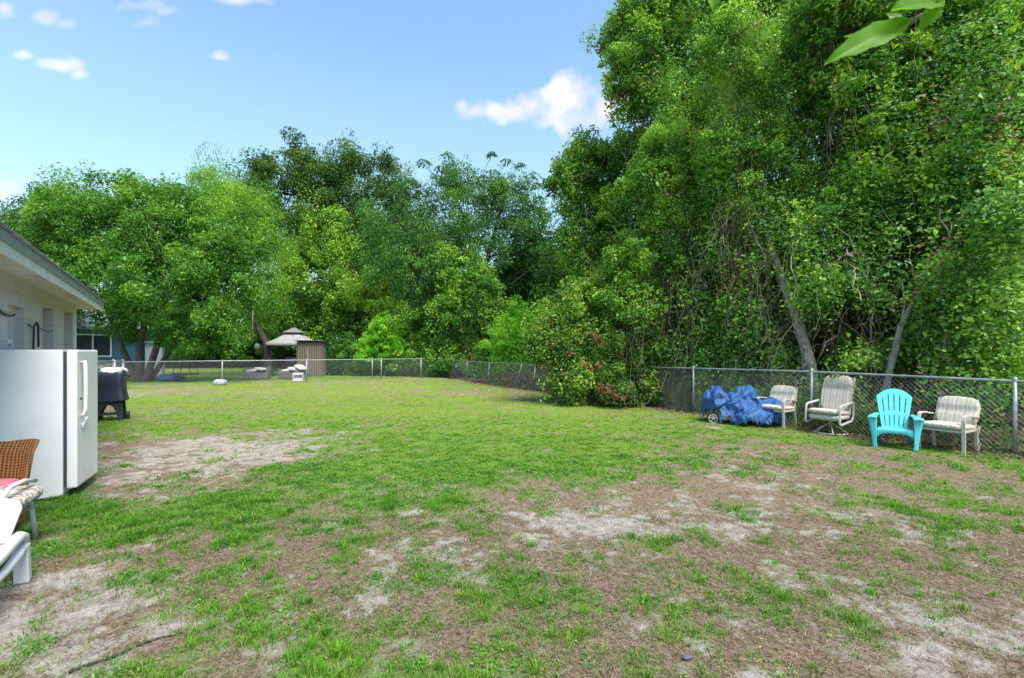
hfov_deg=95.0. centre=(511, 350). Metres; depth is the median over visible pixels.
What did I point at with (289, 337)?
gazebo
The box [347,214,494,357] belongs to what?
tree
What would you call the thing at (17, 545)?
sun lounger
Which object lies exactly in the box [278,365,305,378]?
garden sofa
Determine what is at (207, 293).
tree
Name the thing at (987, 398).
shrub
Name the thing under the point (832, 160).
tree
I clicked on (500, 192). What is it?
mimosa tree
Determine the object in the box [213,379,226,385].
concrete block
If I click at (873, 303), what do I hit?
vine stems
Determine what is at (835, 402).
swivel chair
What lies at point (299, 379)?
crate
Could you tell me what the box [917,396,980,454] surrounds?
patio chair
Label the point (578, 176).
tree
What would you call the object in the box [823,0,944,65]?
overhanging branch
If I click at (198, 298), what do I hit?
woods
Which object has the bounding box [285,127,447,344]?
vine tree
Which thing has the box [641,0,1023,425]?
vine curtain
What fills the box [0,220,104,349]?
house
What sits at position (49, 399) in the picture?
fridge
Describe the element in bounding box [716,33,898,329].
tree
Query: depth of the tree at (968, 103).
14.74 m
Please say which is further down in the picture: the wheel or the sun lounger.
the sun lounger
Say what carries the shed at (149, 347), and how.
on the ground at (152, 456)
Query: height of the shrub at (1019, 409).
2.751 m
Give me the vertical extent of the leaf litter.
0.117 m
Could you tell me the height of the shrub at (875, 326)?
4.614 m
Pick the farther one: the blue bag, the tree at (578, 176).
the blue bag
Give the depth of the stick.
2.56 m
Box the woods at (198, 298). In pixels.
[94,269,498,365]
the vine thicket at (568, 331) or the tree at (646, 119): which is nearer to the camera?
the vine thicket at (568, 331)
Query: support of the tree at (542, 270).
on the ground at (152, 456)
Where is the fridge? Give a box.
[0,350,97,498]
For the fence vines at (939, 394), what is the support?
on the ground at (152, 456)
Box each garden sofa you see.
[242,367,270,378]
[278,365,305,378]
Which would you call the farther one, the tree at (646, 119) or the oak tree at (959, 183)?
the tree at (646, 119)
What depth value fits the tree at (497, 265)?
51.36 m
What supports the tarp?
on the ground at (152, 456)
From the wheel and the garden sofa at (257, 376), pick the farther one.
the garden sofa at (257, 376)
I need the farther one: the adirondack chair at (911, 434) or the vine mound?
the vine mound
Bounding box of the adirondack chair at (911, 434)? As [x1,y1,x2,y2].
[867,389,924,451]
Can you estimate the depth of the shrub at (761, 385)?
14.26 m
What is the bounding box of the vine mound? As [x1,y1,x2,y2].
[257,185,420,371]
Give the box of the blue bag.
[157,372,184,381]
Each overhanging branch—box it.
[708,0,719,11]
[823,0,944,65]
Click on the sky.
(140, 85)
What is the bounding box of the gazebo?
[265,327,311,375]
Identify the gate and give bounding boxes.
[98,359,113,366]
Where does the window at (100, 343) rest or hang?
in the blue house at (102, 345)
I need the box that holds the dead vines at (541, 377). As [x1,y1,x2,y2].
[487,346,1021,439]
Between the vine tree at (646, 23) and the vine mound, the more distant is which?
the vine mound
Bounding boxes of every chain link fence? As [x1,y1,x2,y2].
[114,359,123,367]
[123,358,442,386]
[443,359,590,395]
[626,366,1023,454]
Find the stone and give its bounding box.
[682,654,693,659]
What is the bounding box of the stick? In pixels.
[68,631,183,673]
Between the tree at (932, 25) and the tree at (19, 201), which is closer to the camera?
the tree at (932, 25)
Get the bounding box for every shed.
[144,341,164,375]
[294,340,327,376]
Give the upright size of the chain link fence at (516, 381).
1.259 m
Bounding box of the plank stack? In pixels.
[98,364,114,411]
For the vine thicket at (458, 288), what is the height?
10.605 m
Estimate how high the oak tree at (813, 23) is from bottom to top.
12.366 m
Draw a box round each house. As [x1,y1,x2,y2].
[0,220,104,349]
[77,310,155,376]
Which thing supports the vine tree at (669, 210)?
on the ground at (152, 456)
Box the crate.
[293,372,303,381]
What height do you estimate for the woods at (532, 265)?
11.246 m
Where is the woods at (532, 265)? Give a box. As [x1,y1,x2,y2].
[492,175,1022,399]
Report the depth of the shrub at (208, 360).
45.23 m
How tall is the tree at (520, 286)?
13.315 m
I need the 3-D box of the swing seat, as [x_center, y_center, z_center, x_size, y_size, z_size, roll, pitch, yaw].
[-17.600,-1.000,25.300,1.212,4.661,1.206,0,0,44]
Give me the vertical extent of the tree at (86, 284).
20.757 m
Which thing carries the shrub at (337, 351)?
on the ground at (152, 456)
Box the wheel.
[707,413,718,422]
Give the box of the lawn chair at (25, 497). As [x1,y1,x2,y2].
[0,478,42,538]
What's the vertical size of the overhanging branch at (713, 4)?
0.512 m
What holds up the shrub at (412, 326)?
on the ground at (152, 456)
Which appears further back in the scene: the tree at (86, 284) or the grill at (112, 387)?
the tree at (86, 284)
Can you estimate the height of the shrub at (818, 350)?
4.563 m
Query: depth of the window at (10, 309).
5.98 m
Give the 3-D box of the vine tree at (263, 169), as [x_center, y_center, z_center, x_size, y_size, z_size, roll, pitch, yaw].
[-19.512,-8.402,39.989,16.787,20.387,7.312,0,0,0]
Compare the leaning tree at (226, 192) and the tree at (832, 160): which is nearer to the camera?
the tree at (832, 160)
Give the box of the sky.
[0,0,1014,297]
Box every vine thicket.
[362,236,516,377]
[516,235,699,407]
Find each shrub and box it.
[151,300,234,367]
[183,301,259,367]
[217,307,282,366]
[255,310,326,369]
[325,331,393,375]
[352,309,414,375]
[400,292,461,371]
[478,283,556,381]
[627,275,722,397]
[667,278,775,402]
[710,276,805,395]
[774,295,884,408]
[813,265,956,411]
[878,282,1003,414]
[963,341,1023,414]
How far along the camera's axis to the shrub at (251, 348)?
46.58 m
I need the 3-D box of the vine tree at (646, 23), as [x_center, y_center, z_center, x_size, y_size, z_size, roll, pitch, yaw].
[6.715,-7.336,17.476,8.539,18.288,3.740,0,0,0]
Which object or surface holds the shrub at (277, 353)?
on the ground at (152, 456)
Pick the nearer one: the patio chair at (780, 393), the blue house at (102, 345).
the patio chair at (780, 393)
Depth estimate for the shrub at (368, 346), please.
30.40 m
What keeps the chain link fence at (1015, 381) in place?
on the ground at (152, 456)
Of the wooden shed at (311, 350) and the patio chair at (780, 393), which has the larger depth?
the wooden shed at (311, 350)
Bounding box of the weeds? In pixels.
[0,381,1023,677]
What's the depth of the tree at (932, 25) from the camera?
15.51 m
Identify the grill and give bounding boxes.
[98,367,129,420]
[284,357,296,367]
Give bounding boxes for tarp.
[700,384,789,425]
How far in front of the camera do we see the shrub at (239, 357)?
45.89 m
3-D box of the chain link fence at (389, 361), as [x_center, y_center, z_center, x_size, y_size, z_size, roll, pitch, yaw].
[-10.769,1.115,25.181,15.684,1.350,0.381,0,0,-34]
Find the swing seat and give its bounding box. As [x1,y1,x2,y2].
[171,291,198,374]
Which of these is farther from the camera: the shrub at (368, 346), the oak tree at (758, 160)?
the shrub at (368, 346)
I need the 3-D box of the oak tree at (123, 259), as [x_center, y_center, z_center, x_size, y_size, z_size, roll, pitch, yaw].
[-19.833,-4.340,24.997,15.271,12.485,6.686,0,0,0]
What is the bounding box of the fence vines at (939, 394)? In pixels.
[457,353,1023,454]
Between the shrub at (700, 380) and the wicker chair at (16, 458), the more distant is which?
the shrub at (700, 380)
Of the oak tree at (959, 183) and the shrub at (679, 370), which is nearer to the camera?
the oak tree at (959, 183)
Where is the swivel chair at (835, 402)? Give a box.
[805,375,855,434]
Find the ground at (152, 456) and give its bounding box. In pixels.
[0,364,1023,677]
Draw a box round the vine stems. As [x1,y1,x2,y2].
[603,204,1023,404]
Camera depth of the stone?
2.56 m
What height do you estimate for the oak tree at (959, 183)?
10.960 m
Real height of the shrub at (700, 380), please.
4.983 m
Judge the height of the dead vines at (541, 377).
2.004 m
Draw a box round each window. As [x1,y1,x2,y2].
[8,306,12,349]
[77,334,111,356]
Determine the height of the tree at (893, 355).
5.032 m
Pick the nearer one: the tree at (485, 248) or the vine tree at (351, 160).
the vine tree at (351, 160)
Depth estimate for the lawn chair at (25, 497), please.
4.01 m
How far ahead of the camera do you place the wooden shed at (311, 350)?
30.04 m
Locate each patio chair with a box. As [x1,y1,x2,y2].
[756,385,797,428]
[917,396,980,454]
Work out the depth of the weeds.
4.24 m
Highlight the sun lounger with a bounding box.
[0,498,31,584]
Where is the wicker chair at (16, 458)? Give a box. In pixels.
[0,439,39,522]
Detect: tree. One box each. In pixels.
[0,181,96,331]
[2,159,287,381]
[38,243,111,303]
[89,216,260,365]
[165,141,299,375]
[199,126,374,366]
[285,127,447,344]
[346,151,557,373]
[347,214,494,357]
[420,226,510,351]
[459,256,506,363]
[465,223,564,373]
[531,136,697,368]
[540,121,683,382]
[579,0,803,392]
[586,104,754,406]
[610,0,796,289]
[685,0,859,421]
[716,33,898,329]
[770,0,1008,417]
[778,0,985,394]
[854,0,1016,266]
[878,228,1013,422]
[900,0,1023,277]
[940,0,1015,250]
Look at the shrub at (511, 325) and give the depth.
24.00 m
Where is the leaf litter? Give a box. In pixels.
[461,380,1023,467]

